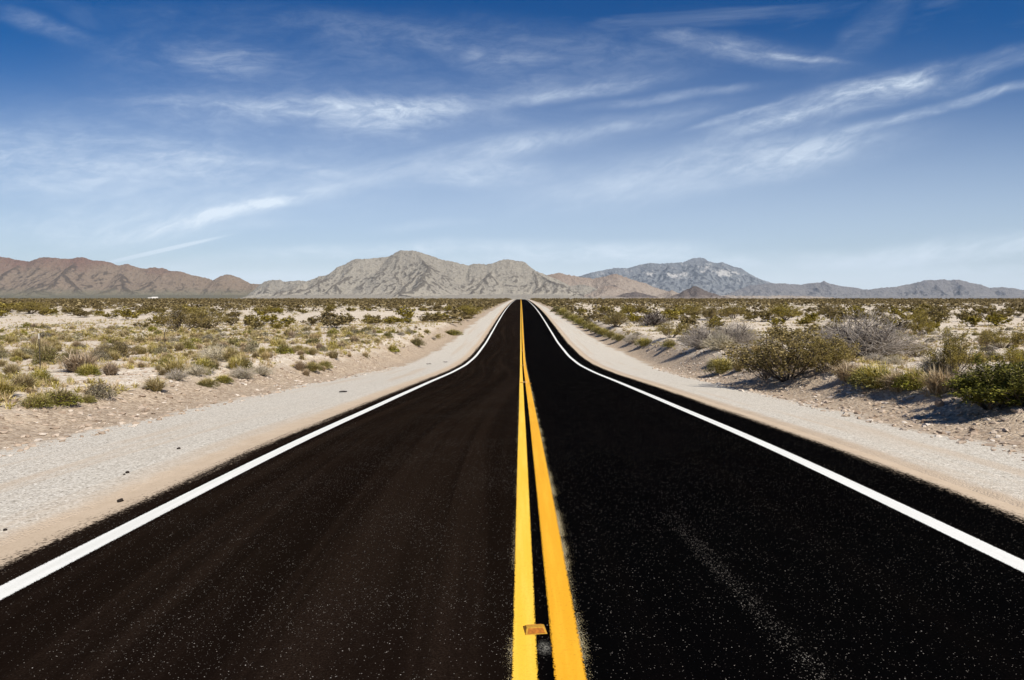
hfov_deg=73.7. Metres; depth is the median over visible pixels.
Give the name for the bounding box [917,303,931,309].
creosote bush
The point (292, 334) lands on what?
straw grass
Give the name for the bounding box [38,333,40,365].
fence post
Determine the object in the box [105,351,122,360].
bunchgrass
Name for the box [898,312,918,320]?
creosote bush
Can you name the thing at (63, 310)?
creosote bush
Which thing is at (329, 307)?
creosote bush
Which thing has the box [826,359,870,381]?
straw grass
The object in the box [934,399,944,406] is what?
rock
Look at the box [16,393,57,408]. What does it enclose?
green shrub
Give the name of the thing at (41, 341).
bunchgrass
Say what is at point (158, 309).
creosote bush
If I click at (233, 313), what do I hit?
creosote bush
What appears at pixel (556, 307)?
green shrub
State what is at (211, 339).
sage mound
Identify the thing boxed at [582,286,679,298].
foothill
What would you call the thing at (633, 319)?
creosote bush
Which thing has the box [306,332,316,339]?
straw grass
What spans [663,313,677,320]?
creosote bush
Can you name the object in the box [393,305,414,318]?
creosote bush
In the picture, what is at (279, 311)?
creosote bush
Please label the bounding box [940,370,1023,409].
dark green bush
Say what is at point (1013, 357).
creosote bush
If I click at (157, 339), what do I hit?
straw grass
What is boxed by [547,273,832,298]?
mountain range
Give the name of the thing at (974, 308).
creosote bush
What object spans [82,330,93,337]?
bunchgrass
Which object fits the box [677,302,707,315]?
creosote bush
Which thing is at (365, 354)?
straw grass
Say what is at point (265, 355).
straw grass
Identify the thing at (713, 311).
creosote bush
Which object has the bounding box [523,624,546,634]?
road marker
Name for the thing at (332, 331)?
green shrub
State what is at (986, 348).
sage mound
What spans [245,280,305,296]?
mountain range
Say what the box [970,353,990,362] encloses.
green shrub
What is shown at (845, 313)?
creosote bush
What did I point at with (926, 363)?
dry shrub
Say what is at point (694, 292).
foothill
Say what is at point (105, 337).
bunchgrass
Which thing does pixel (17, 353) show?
bunchgrass
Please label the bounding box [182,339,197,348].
green shrub
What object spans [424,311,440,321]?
creosote bush
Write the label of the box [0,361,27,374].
bunchgrass
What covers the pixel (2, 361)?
bunchgrass
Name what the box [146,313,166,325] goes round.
creosote bush
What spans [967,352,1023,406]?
dark green bush
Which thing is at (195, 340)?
green shrub
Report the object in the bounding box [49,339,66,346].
bunchgrass
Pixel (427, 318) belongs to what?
creosote bush
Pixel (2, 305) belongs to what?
creosote bush
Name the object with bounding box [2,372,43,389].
bunchgrass
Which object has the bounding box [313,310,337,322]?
creosote bush
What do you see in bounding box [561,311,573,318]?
green shrub
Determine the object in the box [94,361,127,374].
straw grass
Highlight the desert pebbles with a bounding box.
[1,334,1020,428]
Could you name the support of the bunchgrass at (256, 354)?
on the desert ground at (653, 355)
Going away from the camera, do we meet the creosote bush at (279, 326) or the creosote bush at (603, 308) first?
the creosote bush at (279, 326)
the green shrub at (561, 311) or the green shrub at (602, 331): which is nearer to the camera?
the green shrub at (602, 331)
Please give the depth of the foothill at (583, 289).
4245.48 m
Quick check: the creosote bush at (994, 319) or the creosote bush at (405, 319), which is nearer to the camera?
the creosote bush at (994, 319)
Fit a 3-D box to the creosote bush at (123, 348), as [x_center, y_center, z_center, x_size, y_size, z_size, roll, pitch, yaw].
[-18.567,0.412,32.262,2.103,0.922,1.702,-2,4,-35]
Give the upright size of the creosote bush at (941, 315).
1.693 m
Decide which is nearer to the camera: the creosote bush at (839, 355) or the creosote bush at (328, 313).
the creosote bush at (839, 355)
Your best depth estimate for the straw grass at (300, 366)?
31.46 m
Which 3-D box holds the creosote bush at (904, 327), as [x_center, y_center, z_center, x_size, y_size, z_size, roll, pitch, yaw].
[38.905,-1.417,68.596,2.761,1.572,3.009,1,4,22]
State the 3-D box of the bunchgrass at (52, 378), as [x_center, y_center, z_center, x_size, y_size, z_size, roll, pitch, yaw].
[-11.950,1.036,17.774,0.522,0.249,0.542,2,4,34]
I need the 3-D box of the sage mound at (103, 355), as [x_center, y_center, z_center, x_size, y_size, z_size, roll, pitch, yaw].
[-17.719,0.521,29.181,1.100,0.825,1.074,-1,4,-11]
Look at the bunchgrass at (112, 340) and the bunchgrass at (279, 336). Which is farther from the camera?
the bunchgrass at (279, 336)
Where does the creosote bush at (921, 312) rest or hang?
on the desert ground at (653, 355)
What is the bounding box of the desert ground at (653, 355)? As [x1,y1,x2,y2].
[0,300,1023,453]
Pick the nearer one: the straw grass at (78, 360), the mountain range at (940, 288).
the straw grass at (78, 360)
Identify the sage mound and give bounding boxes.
[0,346,8,358]
[10,343,35,357]
[40,331,50,338]
[76,342,87,348]
[83,377,118,398]
[84,344,111,360]
[150,343,170,353]
[201,335,214,340]
[215,342,230,347]
[244,342,256,353]
[247,338,258,346]
[318,345,327,351]
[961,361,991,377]
[981,341,993,350]
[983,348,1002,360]
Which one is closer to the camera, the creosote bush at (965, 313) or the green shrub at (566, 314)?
the creosote bush at (965, 313)
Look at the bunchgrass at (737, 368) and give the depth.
30.04 m
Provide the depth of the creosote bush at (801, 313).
109.22 m
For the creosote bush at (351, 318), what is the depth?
81.62 m
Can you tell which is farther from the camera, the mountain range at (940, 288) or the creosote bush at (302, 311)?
the mountain range at (940, 288)
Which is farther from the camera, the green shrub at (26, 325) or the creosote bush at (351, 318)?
the creosote bush at (351, 318)
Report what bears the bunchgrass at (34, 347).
on the desert ground at (653, 355)
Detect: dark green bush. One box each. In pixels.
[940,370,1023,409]
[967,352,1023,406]
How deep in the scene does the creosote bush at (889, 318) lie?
76.33 m
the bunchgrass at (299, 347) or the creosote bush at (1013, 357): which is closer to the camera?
the creosote bush at (1013, 357)
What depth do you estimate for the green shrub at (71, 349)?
29.43 m
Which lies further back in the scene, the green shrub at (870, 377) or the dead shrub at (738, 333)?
the dead shrub at (738, 333)
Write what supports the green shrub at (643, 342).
on the desert ground at (653, 355)
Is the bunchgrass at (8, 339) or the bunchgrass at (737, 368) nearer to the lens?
the bunchgrass at (737, 368)
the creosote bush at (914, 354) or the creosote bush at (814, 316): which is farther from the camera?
the creosote bush at (814, 316)
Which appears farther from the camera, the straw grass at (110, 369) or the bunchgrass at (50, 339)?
the bunchgrass at (50, 339)
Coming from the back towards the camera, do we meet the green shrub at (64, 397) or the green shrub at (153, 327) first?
the green shrub at (153, 327)
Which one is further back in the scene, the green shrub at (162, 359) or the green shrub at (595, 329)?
the green shrub at (595, 329)
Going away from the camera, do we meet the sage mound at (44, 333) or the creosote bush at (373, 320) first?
the sage mound at (44, 333)
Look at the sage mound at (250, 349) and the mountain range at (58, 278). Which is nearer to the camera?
the sage mound at (250, 349)
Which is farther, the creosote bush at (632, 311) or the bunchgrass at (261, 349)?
the creosote bush at (632, 311)
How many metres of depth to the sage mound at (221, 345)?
38.76 m
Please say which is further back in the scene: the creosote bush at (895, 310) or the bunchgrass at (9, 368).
the creosote bush at (895, 310)
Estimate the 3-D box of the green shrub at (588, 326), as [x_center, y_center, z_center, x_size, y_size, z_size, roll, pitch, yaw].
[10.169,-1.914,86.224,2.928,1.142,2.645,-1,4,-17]
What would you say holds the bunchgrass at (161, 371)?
on the desert ground at (653, 355)
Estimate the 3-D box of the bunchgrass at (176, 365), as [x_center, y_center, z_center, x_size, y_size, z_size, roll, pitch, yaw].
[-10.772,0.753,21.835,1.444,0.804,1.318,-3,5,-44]
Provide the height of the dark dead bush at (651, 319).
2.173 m
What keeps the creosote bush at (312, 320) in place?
on the desert ground at (653, 355)
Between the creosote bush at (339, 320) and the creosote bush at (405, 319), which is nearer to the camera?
the creosote bush at (339, 320)
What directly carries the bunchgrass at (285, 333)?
on the desert ground at (653, 355)
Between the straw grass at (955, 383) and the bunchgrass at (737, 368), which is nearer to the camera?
the straw grass at (955, 383)
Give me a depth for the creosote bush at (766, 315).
89.11 m
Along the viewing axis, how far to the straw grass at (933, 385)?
16.41 m
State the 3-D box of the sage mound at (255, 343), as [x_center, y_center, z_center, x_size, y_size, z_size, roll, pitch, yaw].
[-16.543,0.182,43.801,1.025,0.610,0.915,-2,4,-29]
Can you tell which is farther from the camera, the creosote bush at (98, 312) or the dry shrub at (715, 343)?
the creosote bush at (98, 312)
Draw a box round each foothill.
[569,285,596,294]
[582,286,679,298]
[617,292,658,298]
[665,286,729,298]
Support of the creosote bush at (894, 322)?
on the desert ground at (653, 355)
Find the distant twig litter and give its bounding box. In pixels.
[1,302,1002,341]
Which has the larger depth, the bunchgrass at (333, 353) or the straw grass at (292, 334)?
the straw grass at (292, 334)
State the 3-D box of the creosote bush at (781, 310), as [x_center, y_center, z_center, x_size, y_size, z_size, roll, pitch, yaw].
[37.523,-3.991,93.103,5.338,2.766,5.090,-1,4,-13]
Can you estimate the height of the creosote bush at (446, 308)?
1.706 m
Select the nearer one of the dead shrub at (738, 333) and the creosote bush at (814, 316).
the dead shrub at (738, 333)
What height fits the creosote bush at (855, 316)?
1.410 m
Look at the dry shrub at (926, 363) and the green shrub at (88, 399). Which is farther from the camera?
the dry shrub at (926, 363)
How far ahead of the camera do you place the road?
5.28 m
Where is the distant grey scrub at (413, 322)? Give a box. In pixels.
[0,301,1011,342]
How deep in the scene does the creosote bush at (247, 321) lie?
78.19 m
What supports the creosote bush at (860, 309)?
on the desert ground at (653, 355)
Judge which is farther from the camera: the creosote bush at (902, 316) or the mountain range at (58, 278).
the mountain range at (58, 278)
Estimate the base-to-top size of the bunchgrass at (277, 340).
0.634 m
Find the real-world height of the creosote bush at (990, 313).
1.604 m
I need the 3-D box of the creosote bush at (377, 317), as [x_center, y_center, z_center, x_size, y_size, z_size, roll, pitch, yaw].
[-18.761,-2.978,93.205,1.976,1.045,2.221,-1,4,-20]
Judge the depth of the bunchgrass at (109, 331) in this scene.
62.40 m
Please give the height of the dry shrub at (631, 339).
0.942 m
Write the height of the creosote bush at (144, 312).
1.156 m
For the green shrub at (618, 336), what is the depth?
67.02 m
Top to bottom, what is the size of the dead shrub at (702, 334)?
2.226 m
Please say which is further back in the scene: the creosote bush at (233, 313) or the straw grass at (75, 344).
the creosote bush at (233, 313)
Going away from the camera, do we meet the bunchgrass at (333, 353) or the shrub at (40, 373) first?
the shrub at (40, 373)
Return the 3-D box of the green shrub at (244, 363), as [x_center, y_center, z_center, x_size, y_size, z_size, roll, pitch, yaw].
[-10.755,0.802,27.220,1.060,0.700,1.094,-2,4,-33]
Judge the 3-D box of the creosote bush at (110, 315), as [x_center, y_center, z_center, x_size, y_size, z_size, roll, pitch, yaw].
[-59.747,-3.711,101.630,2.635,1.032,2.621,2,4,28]
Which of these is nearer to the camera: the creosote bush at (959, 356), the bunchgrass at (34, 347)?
the creosote bush at (959, 356)
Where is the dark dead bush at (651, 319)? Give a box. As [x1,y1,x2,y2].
[637,308,670,325]
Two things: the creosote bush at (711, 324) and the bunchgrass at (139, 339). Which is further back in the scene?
the creosote bush at (711, 324)
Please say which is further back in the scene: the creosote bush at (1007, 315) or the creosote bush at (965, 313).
the creosote bush at (1007, 315)
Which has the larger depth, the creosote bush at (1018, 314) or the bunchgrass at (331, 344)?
the creosote bush at (1018, 314)
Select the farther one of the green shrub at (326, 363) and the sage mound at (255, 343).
the sage mound at (255, 343)
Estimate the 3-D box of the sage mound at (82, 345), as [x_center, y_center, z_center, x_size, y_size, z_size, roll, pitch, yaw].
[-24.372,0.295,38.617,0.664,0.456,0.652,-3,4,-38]
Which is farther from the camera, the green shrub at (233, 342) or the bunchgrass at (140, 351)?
the green shrub at (233, 342)
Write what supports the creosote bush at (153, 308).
on the desert ground at (653, 355)
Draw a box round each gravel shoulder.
[0,299,514,546]
[527,299,1023,508]
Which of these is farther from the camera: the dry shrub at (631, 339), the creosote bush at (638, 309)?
the creosote bush at (638, 309)
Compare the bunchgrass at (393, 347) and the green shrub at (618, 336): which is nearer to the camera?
the bunchgrass at (393, 347)
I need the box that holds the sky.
[0,0,1023,289]
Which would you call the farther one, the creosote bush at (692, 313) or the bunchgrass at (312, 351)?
the creosote bush at (692, 313)
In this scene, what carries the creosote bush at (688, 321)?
on the desert ground at (653, 355)
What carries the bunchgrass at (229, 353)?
on the desert ground at (653, 355)
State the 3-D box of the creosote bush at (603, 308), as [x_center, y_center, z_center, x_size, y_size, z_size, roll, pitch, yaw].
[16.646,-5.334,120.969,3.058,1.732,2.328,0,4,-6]
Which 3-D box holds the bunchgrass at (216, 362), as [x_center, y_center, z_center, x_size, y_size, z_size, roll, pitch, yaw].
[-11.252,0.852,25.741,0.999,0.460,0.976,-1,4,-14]
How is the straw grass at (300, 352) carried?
on the desert ground at (653, 355)
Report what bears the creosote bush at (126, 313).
on the desert ground at (653, 355)
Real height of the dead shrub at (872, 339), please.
2.774 m
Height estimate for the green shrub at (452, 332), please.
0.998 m
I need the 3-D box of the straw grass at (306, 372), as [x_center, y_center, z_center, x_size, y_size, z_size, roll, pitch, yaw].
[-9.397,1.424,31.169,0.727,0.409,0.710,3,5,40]
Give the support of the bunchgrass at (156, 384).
on the desert ground at (653, 355)
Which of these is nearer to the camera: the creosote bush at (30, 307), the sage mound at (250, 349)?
the sage mound at (250, 349)
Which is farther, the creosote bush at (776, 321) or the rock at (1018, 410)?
the creosote bush at (776, 321)
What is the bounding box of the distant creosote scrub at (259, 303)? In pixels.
[0,298,1023,322]
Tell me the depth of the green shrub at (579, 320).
98.48 m
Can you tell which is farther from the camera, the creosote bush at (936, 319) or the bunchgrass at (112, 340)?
the creosote bush at (936, 319)
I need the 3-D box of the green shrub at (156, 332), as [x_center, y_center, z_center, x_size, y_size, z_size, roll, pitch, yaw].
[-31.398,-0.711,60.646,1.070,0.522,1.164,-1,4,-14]
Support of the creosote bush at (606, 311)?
on the desert ground at (653, 355)
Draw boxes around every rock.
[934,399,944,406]
[1010,408,1023,412]
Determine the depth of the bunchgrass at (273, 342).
44.76 m
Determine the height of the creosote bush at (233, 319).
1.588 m
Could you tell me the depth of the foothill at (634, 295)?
3895.67 m
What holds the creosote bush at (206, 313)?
on the desert ground at (653, 355)
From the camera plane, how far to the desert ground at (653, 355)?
25.24 m
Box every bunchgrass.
[0,359,7,366]
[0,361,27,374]
[0,377,27,395]
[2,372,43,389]
[3,334,17,343]
[5,347,26,357]
[27,338,48,348]
[28,343,40,352]
[44,336,57,344]
[46,376,62,384]
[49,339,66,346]
[53,344,63,351]
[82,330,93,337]
[97,333,113,340]
[105,327,113,334]
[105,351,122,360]
[107,336,123,343]
[122,330,131,335]
[133,334,145,342]
[133,346,148,354]
[141,372,173,391]
[146,344,155,353]
[147,358,159,362]
[151,353,192,374]
[153,362,162,370]
[156,368,166,374]
[171,341,183,350]
[177,333,188,339]
[188,352,201,360]
[210,359,223,367]
[220,344,242,361]
[225,356,241,369]
[250,350,259,358]
[256,345,266,353]
[268,338,277,345]
[273,332,286,339]
[276,339,284,345]
[281,328,290,336]
[296,343,306,351]
[308,347,317,354]
[325,340,339,348]
[327,349,340,358]
[387,344,398,351]
[731,360,743,370]
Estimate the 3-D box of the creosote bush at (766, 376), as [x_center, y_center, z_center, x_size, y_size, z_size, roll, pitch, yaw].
[9.795,0.752,25.833,2.703,1.600,2.328,-1,4,-13]
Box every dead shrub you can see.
[676,321,716,349]
[707,318,765,347]
[795,307,936,357]
[811,319,848,351]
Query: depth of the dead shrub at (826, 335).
35.80 m
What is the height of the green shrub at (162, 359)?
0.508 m
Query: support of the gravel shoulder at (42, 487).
on the desert ground at (653, 355)
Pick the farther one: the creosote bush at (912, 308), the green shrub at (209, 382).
the creosote bush at (912, 308)
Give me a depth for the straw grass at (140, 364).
24.02 m
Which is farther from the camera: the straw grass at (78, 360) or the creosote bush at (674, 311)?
the creosote bush at (674, 311)
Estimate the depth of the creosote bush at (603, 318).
85.96 m
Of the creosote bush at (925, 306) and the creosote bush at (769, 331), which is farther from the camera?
the creosote bush at (925, 306)
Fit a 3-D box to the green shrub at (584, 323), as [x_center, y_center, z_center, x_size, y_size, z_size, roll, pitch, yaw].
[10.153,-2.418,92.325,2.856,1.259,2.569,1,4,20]
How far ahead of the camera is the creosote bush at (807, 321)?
79.90 m
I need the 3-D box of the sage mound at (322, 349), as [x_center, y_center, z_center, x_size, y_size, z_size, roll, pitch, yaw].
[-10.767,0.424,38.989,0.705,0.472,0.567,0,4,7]
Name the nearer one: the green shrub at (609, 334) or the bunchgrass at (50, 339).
the bunchgrass at (50, 339)
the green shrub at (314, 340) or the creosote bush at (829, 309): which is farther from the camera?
the creosote bush at (829, 309)
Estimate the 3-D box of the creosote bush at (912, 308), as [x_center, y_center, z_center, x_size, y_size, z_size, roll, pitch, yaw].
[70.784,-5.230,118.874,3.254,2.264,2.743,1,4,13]
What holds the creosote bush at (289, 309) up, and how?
on the desert ground at (653, 355)
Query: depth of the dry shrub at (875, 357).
30.03 m
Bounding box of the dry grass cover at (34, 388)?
[0,319,1023,408]
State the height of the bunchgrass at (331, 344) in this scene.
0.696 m
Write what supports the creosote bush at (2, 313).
on the desert ground at (653, 355)
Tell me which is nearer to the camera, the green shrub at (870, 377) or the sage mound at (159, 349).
the green shrub at (870, 377)
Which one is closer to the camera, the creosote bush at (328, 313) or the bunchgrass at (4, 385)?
the bunchgrass at (4, 385)
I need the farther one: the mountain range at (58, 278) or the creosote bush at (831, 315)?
the mountain range at (58, 278)
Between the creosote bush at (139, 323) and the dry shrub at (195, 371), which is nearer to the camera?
the dry shrub at (195, 371)
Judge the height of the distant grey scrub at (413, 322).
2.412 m
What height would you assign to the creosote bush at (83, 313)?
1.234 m
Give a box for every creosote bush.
[0,301,22,311]
[0,310,11,317]
[4,301,52,313]
[38,308,49,315]
[46,307,57,314]
[60,307,69,313]
[66,308,86,314]
[71,310,91,317]
[90,310,104,315]
[96,340,144,356]
[100,312,118,317]
[119,306,142,319]
[133,309,147,314]
[133,321,150,326]
[145,305,159,312]
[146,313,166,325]
[148,303,212,329]
[152,307,167,313]
[186,305,231,327]
[198,320,217,328]
[222,309,241,317]
[223,314,239,324]
[242,315,263,325]
[243,311,259,321]
[250,320,264,328]
[259,314,278,323]
[270,322,288,328]
[274,309,284,313]
[275,316,295,324]
[284,307,294,312]
[296,308,308,313]
[299,316,319,324]
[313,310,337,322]
[320,311,345,327]
[321,302,336,311]
[336,313,358,324]
[364,317,384,324]
[369,315,380,319]
[383,316,403,323]
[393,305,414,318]
[400,316,411,323]
[416,314,439,321]
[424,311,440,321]
[442,306,450,311]
[457,302,481,315]
[598,306,614,311]
[599,306,614,315]
[601,311,630,326]
[602,311,623,322]
[622,305,635,313]
[623,305,643,313]
[627,310,645,323]
[656,321,688,337]
[660,305,681,318]
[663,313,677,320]
[671,316,699,330]
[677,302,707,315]
[686,309,699,315]
[689,315,700,319]
[698,302,724,319]
[702,318,725,327]
[718,304,745,318]
[719,323,860,381]
[724,339,795,379]
[741,313,758,320]
[757,307,778,321]
[767,302,802,320]
[767,317,785,325]
[767,324,797,339]
[793,312,808,316]
[794,330,860,372]
[796,315,812,324]
[800,323,825,332]
[803,312,825,322]
[815,303,840,314]
[824,308,846,319]
[831,316,845,324]
[835,308,853,320]
[847,305,864,313]
[852,311,871,319]
[871,306,886,312]
[872,314,888,322]
[878,314,902,324]
[883,316,902,327]
[885,318,916,332]
[886,306,907,315]
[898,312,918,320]
[900,306,910,312]
[901,341,933,356]
[904,309,937,335]
[909,303,926,312]
[912,309,929,316]
[916,329,987,376]
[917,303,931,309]
[917,314,943,324]
[925,308,940,315]
[929,310,953,321]
[940,309,954,316]
[952,307,980,321]
[959,315,983,326]
[972,306,993,311]
[975,326,1023,347]
[979,310,1004,320]
[980,306,1006,314]
[984,310,1012,325]
[989,343,1023,365]
[998,311,1012,316]
[1010,312,1023,316]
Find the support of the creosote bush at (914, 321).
on the desert ground at (653, 355)
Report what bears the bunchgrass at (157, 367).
on the desert ground at (653, 355)
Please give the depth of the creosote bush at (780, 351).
23.54 m
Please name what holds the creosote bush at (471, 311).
on the desert ground at (653, 355)
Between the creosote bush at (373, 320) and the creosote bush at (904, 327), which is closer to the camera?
the creosote bush at (904, 327)
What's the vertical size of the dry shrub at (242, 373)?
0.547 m
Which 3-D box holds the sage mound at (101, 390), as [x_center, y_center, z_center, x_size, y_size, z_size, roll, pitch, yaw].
[-10.187,1.172,16.868,0.823,0.531,0.777,-2,4,-25]
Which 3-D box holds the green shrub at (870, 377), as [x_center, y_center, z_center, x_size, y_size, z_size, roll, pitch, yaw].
[10.125,0.903,19.034,2.113,0.836,1.924,-1,4,-13]
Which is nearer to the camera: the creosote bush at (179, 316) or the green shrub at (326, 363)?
the green shrub at (326, 363)
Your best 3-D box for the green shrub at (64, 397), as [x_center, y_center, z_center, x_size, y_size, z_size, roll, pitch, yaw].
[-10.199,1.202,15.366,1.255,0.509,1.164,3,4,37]
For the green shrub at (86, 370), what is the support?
on the desert ground at (653, 355)
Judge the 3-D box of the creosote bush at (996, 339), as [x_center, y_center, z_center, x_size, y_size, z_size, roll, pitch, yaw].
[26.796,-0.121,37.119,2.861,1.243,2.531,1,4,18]
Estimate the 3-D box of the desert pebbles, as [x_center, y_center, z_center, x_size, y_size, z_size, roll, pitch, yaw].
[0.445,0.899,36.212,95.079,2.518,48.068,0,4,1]
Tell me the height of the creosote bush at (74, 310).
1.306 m
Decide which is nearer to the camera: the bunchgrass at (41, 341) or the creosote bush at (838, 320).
the bunchgrass at (41, 341)
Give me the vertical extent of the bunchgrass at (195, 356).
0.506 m
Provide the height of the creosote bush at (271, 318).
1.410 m
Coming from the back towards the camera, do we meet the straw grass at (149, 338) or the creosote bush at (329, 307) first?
the creosote bush at (329, 307)
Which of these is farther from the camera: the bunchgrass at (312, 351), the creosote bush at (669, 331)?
the creosote bush at (669, 331)
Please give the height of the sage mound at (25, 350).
0.808 m
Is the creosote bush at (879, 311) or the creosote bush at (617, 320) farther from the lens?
the creosote bush at (879, 311)
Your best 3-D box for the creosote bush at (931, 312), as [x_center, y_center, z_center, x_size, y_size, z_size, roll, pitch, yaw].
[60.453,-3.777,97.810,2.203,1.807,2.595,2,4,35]
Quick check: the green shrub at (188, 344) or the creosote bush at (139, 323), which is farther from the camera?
the creosote bush at (139, 323)
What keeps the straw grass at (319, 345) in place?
on the desert ground at (653, 355)
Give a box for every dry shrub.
[163,368,188,380]
[183,363,210,376]
[194,343,226,360]
[227,366,262,378]
[249,364,276,375]
[622,334,640,342]
[698,330,740,349]
[862,351,886,361]
[879,353,905,364]
[910,347,968,375]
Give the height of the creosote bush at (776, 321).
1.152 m
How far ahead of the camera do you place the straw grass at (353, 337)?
49.42 m
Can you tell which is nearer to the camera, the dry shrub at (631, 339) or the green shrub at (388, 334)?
the green shrub at (388, 334)
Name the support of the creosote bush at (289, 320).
on the desert ground at (653, 355)
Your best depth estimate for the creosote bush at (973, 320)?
75.76 m
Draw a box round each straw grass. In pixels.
[29,334,41,342]
[38,348,106,371]
[70,340,81,346]
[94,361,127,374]
[137,362,145,367]
[145,336,155,341]
[153,336,161,341]
[260,351,270,359]
[288,330,297,337]
[290,359,309,370]
[295,350,305,354]
[303,369,311,375]
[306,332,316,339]
[314,341,325,349]
[347,334,358,342]
[362,351,370,357]
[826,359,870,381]
[874,366,906,391]
[913,362,963,393]
[946,369,966,393]
[972,335,989,345]
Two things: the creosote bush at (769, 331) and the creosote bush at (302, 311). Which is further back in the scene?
the creosote bush at (302, 311)
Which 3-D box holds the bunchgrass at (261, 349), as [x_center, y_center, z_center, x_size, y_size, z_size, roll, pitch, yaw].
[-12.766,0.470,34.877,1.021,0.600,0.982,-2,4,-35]
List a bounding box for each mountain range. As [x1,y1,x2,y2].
[0,257,259,298]
[223,250,594,299]
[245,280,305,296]
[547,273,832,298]
[578,257,769,295]
[727,281,868,298]
[832,279,1023,298]
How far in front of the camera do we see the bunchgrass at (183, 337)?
51.36 m
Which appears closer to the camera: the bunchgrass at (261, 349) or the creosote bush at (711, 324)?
the bunchgrass at (261, 349)
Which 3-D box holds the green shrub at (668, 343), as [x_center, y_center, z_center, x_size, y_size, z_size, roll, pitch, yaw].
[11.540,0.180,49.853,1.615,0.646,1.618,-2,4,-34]
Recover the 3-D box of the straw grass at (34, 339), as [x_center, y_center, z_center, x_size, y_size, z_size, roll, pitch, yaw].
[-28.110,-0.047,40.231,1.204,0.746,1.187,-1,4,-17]
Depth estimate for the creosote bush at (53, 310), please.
116.53 m
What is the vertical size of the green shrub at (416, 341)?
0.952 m
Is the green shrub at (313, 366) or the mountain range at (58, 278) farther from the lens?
the mountain range at (58, 278)
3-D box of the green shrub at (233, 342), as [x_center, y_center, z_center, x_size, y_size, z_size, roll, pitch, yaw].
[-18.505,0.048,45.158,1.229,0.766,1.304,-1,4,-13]
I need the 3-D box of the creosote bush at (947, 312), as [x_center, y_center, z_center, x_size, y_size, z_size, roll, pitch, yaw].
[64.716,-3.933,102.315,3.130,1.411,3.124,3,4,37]
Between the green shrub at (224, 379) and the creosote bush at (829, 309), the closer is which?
the green shrub at (224, 379)
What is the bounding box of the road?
[0,299,1023,679]
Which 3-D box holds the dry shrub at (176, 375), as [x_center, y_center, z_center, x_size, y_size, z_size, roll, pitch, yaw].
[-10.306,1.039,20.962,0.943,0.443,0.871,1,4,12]
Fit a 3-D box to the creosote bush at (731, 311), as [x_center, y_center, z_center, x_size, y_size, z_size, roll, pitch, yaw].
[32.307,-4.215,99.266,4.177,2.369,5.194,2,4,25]
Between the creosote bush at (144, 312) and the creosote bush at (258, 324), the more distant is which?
the creosote bush at (144, 312)
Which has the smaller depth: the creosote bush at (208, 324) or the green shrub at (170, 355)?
the green shrub at (170, 355)
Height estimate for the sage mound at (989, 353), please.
0.785 m
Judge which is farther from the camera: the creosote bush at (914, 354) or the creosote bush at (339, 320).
the creosote bush at (339, 320)
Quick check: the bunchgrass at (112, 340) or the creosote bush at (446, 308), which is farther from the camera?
the creosote bush at (446, 308)
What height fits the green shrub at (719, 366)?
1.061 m
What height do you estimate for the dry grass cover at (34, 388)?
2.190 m
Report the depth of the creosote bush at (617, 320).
77.24 m
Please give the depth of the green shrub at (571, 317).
107.58 m
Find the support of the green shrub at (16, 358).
on the desert ground at (653, 355)
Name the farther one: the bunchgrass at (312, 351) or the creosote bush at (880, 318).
the creosote bush at (880, 318)
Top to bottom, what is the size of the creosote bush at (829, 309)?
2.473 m
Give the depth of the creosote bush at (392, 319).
83.14 m
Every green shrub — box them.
[11,355,22,361]
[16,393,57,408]
[21,322,30,327]
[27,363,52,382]
[30,340,62,364]
[31,384,83,406]
[57,347,86,360]
[74,362,103,375]
[80,393,96,402]
[148,324,156,330]
[152,330,162,334]
[157,355,169,366]
[165,353,175,359]
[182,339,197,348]
[187,357,217,370]
[190,339,200,342]
[196,377,220,387]
[213,374,235,382]
[227,336,240,345]
[236,355,253,368]
[274,341,294,353]
[304,360,323,371]
[305,336,319,344]
[318,359,333,368]
[327,328,336,333]
[383,330,392,337]
[411,337,426,345]
[445,328,463,334]
[550,303,563,311]
[554,308,568,314]
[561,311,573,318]
[566,315,580,320]
[573,317,584,323]
[578,319,593,326]
[583,321,596,328]
[590,325,601,332]
[596,327,608,334]
[603,330,618,337]
[611,333,624,340]
[634,337,652,345]
[661,340,675,346]
[703,353,733,373]
[842,361,903,389]
[847,362,882,379]
[888,365,928,390]
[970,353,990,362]
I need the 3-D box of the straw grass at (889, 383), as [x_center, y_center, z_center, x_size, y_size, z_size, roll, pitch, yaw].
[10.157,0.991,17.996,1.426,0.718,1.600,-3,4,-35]
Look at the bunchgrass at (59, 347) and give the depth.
36.52 m
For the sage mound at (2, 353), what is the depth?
31.28 m
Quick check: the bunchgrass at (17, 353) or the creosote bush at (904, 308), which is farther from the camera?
the creosote bush at (904, 308)

